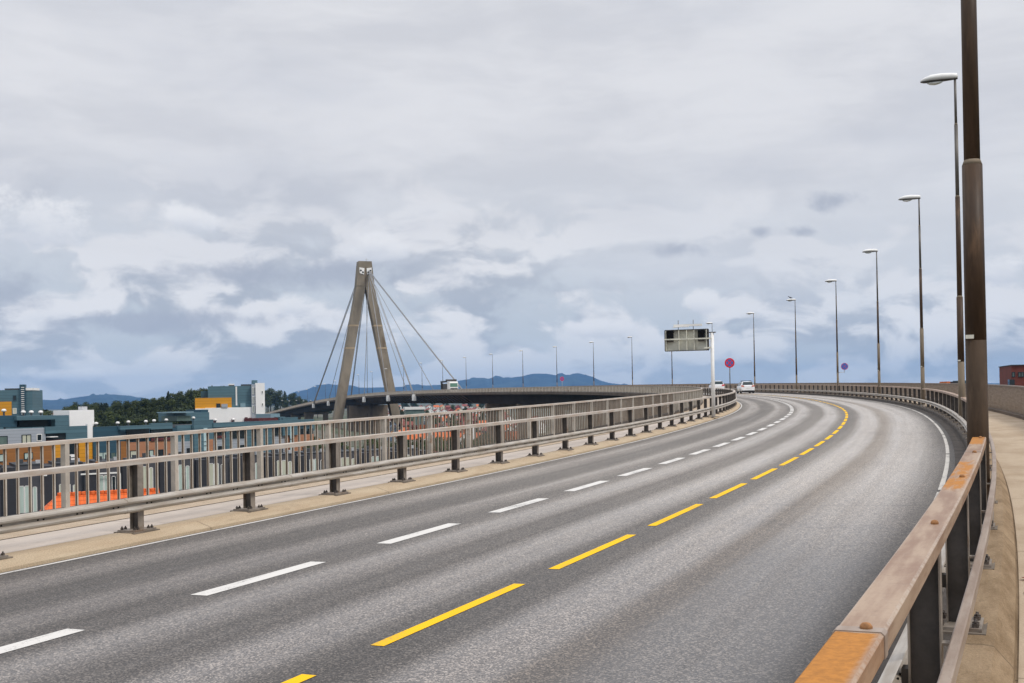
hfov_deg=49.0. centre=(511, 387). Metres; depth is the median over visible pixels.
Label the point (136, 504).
guardrail
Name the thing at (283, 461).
window
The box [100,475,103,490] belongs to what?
window
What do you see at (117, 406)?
leafy tree
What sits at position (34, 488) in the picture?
window
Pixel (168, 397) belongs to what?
pine tree
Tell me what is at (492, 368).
lamp post
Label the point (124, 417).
leafy tree
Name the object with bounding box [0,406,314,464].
apartment block
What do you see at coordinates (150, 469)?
window
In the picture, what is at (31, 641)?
white lane line
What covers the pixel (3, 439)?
window
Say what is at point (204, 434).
stair window
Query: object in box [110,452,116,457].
window
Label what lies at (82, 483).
row house
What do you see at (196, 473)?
row house
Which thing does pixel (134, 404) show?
leafy tree
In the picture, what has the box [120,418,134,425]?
leafy tree
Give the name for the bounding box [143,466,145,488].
window
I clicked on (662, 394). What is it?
bar railing
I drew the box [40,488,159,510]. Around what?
tiled house
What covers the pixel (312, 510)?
white edge line
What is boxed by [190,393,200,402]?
leafy tree
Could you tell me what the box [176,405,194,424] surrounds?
leafy tree
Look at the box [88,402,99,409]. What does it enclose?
leafy tree
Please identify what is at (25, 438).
window
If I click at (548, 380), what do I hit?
hills
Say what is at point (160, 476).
row house
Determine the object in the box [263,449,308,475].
row house
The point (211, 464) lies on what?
window
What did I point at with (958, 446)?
gutter
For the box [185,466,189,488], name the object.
window
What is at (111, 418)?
leafy tree
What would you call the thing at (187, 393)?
leafy tree
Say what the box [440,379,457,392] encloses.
lorry
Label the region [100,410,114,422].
leafy tree
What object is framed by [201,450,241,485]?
row house
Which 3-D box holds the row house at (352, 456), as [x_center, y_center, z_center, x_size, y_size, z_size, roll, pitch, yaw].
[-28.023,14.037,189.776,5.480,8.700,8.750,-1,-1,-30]
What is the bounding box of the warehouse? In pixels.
[403,407,424,424]
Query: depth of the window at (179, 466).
172.39 m
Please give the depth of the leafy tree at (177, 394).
439.51 m
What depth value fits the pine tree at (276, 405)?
893.88 m
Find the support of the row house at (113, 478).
on the ground
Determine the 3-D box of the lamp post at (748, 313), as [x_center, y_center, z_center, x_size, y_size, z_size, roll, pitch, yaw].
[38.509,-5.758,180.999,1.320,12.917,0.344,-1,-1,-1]
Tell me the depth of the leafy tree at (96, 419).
359.80 m
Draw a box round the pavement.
[854,395,1023,682]
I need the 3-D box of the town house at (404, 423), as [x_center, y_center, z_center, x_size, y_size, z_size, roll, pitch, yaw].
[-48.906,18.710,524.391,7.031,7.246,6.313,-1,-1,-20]
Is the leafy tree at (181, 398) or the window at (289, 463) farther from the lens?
the leafy tree at (181, 398)
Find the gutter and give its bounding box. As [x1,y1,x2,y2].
[708,391,965,682]
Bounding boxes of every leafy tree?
[69,403,80,409]
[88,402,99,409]
[94,415,101,424]
[97,410,106,421]
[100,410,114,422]
[101,419,114,426]
[107,413,123,425]
[112,403,121,413]
[114,409,125,420]
[120,401,129,414]
[120,415,130,425]
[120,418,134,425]
[122,407,135,417]
[127,401,139,414]
[132,418,141,424]
[135,398,148,411]
[137,407,146,416]
[138,416,151,424]
[146,398,158,411]
[147,411,157,423]
[150,415,162,422]
[153,405,163,413]
[157,397,166,410]
[163,393,175,402]
[165,399,175,410]
[169,408,190,424]
[173,395,185,408]
[174,392,186,401]
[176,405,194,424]
[184,390,193,398]
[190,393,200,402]
[265,388,275,411]
[265,397,271,411]
[272,390,286,408]
[281,399,288,407]
[290,392,297,403]
[371,440,381,448]
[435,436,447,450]
[479,433,491,444]
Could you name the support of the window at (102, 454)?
in the apartment block
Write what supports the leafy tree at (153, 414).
on the ground
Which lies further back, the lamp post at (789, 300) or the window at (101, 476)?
the window at (101, 476)
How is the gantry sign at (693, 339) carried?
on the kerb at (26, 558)
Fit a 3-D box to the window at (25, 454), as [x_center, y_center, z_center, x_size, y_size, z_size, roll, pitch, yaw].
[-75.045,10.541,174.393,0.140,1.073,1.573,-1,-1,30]
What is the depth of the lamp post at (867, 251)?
95.50 m
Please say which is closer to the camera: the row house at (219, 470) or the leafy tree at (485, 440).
the row house at (219, 470)
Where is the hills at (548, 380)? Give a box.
[284,373,627,401]
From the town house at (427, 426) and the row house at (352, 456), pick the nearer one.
the row house at (352, 456)
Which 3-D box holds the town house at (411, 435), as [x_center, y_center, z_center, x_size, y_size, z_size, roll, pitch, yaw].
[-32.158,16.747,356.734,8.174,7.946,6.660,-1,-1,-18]
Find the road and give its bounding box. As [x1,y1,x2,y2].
[0,391,954,682]
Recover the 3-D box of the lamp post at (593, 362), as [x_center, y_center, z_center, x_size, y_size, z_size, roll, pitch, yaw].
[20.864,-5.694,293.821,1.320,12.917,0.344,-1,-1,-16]
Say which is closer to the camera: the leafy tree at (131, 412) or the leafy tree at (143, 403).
the leafy tree at (131, 412)
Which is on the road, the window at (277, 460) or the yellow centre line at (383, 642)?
the yellow centre line at (383, 642)
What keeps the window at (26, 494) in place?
in the row house at (36, 498)
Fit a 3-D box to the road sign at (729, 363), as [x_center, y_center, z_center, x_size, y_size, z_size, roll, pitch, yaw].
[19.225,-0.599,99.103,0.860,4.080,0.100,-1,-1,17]
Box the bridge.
[2,258,1018,573]
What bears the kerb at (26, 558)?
on the road
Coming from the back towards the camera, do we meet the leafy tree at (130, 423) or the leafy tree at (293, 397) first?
the leafy tree at (293, 397)
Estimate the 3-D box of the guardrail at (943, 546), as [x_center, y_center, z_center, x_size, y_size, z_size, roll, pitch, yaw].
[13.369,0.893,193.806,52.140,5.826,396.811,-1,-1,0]
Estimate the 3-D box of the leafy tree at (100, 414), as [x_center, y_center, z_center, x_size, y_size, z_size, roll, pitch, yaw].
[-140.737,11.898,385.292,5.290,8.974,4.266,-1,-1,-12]
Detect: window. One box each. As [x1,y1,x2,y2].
[0,436,7,444]
[20,486,24,512]
[21,434,30,442]
[24,452,32,459]
[24,486,28,512]
[33,487,36,511]
[36,434,41,440]
[99,452,105,458]
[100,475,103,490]
[104,475,106,490]
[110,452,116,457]
[112,476,115,489]
[130,450,135,456]
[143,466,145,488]
[149,467,152,487]
[158,449,163,455]
[178,465,181,489]
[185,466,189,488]
[203,428,206,450]
[209,463,213,485]
[214,463,218,484]
[255,463,256,478]
[277,460,278,475]
[282,460,285,474]
[288,461,291,473]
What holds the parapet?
on the pavement
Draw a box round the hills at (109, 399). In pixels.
[43,393,149,409]
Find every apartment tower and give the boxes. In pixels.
[0,384,42,428]
[195,380,264,422]
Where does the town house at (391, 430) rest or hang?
on the ground
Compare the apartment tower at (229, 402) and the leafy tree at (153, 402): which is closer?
the apartment tower at (229, 402)
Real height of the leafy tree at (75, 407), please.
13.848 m
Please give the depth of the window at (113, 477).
167.47 m
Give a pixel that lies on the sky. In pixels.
(193, 193)
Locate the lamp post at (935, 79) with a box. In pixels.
[920,73,964,427]
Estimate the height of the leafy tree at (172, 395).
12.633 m
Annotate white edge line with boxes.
[0,401,741,574]
[703,391,949,498]
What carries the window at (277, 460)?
in the row house at (289, 462)
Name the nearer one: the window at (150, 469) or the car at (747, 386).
the window at (150, 469)
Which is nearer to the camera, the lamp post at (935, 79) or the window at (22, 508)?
the lamp post at (935, 79)
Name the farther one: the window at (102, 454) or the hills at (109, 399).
the hills at (109, 399)
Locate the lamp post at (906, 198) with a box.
[898,195,925,406]
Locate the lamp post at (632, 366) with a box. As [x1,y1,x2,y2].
[628,336,632,385]
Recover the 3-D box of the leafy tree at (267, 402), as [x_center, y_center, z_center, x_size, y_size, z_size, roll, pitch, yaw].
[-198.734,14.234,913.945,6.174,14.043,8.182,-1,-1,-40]
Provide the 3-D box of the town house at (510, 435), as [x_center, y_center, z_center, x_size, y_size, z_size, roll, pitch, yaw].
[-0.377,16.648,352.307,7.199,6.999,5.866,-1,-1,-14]
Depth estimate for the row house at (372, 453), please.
189.26 m
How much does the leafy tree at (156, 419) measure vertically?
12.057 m
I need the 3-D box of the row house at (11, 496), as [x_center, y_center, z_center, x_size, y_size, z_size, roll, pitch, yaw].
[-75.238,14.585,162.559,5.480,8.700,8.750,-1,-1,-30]
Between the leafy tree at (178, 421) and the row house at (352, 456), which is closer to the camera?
the row house at (352, 456)
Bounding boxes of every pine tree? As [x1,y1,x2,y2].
[113,417,120,425]
[164,391,172,407]
[273,398,279,410]
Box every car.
[708,381,724,391]
[737,381,754,392]
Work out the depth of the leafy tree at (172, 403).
409.50 m
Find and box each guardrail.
[0,387,736,559]
[484,385,997,682]
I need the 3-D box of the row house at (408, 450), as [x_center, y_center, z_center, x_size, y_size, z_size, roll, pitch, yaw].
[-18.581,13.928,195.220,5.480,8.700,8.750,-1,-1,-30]
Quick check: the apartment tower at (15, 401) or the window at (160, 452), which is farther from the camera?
the apartment tower at (15, 401)
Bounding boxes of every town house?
[387,425,399,440]
[399,421,412,426]
[399,428,423,439]
[419,424,439,428]
[435,431,450,440]
[505,430,515,440]
[539,421,545,432]
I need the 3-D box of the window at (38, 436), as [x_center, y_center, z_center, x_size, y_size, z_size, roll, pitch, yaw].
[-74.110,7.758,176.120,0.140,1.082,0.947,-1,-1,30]
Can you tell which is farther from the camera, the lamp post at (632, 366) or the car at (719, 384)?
the lamp post at (632, 366)
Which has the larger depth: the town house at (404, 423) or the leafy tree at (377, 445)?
the town house at (404, 423)
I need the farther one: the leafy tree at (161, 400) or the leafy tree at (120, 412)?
the leafy tree at (161, 400)
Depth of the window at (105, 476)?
166.90 m
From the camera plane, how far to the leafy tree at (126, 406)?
409.23 m
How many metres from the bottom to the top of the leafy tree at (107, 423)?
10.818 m
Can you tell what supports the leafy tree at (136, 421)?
on the ground
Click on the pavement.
(1006, 432)
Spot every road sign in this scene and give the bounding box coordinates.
[725,358,734,392]
[839,363,847,372]
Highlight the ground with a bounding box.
[49,403,615,449]
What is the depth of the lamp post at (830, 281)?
123.77 m
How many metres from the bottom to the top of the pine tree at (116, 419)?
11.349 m
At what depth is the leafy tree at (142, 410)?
384.10 m
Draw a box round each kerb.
[0,395,739,572]
[482,390,1018,682]
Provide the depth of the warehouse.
621.29 m
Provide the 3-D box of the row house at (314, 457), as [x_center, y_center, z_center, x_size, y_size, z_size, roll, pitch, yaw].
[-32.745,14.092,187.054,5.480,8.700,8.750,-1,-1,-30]
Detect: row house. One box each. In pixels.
[0,464,15,516]
[9,457,56,513]
[48,456,95,492]
[81,454,126,490]
[123,453,170,492]
[168,452,206,489]
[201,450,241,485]
[227,451,275,480]
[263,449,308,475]
[294,447,325,470]
[324,445,368,465]
[356,444,396,461]
[387,445,425,456]
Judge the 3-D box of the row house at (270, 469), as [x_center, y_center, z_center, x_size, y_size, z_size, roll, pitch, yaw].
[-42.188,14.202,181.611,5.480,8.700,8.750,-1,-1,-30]
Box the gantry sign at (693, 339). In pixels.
[664,324,719,416]
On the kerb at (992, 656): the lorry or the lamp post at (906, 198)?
the lamp post at (906, 198)
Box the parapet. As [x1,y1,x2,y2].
[391,383,1023,419]
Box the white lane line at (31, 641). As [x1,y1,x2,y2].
[0,394,793,653]
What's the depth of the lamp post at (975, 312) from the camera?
14.66 m
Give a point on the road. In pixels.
(770, 577)
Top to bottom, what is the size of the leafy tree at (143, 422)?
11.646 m
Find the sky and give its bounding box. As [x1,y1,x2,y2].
[0,0,1023,399]
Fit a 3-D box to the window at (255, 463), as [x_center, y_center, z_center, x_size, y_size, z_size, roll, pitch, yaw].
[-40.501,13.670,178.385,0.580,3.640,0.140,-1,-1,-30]
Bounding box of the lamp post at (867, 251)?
[862,249,880,398]
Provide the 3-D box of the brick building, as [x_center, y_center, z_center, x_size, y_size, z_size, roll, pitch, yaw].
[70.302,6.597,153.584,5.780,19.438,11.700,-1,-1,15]
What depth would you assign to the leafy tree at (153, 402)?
408.93 m
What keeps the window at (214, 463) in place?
in the row house at (219, 470)
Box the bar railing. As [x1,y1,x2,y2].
[0,386,702,516]
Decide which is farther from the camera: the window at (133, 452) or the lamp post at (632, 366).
the lamp post at (632, 366)
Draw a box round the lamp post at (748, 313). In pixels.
[746,312,755,391]
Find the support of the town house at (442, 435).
on the ground
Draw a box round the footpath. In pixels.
[0,392,718,553]
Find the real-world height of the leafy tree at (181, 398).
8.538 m
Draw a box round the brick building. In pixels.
[999,365,1023,385]
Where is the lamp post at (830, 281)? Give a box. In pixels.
[825,279,838,394]
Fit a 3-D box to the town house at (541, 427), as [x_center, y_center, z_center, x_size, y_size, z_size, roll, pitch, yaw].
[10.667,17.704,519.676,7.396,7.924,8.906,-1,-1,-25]
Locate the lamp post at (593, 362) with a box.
[589,342,593,382]
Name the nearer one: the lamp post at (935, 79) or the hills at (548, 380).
the lamp post at (935, 79)
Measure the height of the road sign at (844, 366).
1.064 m
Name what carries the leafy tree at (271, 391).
on the ground
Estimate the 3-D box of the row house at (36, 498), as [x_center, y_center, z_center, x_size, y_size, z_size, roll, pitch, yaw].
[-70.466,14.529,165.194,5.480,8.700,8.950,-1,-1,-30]
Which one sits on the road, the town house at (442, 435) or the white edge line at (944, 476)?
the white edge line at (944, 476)
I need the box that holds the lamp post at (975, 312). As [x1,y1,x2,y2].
[961,0,993,521]
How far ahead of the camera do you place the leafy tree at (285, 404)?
913.39 m
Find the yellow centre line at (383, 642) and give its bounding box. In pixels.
[282,394,847,682]
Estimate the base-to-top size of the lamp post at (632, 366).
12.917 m
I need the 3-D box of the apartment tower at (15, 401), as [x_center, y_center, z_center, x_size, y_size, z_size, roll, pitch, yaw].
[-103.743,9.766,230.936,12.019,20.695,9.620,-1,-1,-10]
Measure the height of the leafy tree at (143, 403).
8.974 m
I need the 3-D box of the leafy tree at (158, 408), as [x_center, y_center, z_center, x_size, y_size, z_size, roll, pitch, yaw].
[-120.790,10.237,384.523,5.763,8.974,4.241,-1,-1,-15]
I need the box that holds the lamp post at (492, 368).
[489,354,492,383]
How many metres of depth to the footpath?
21.66 m
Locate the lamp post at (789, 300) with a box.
[786,299,797,392]

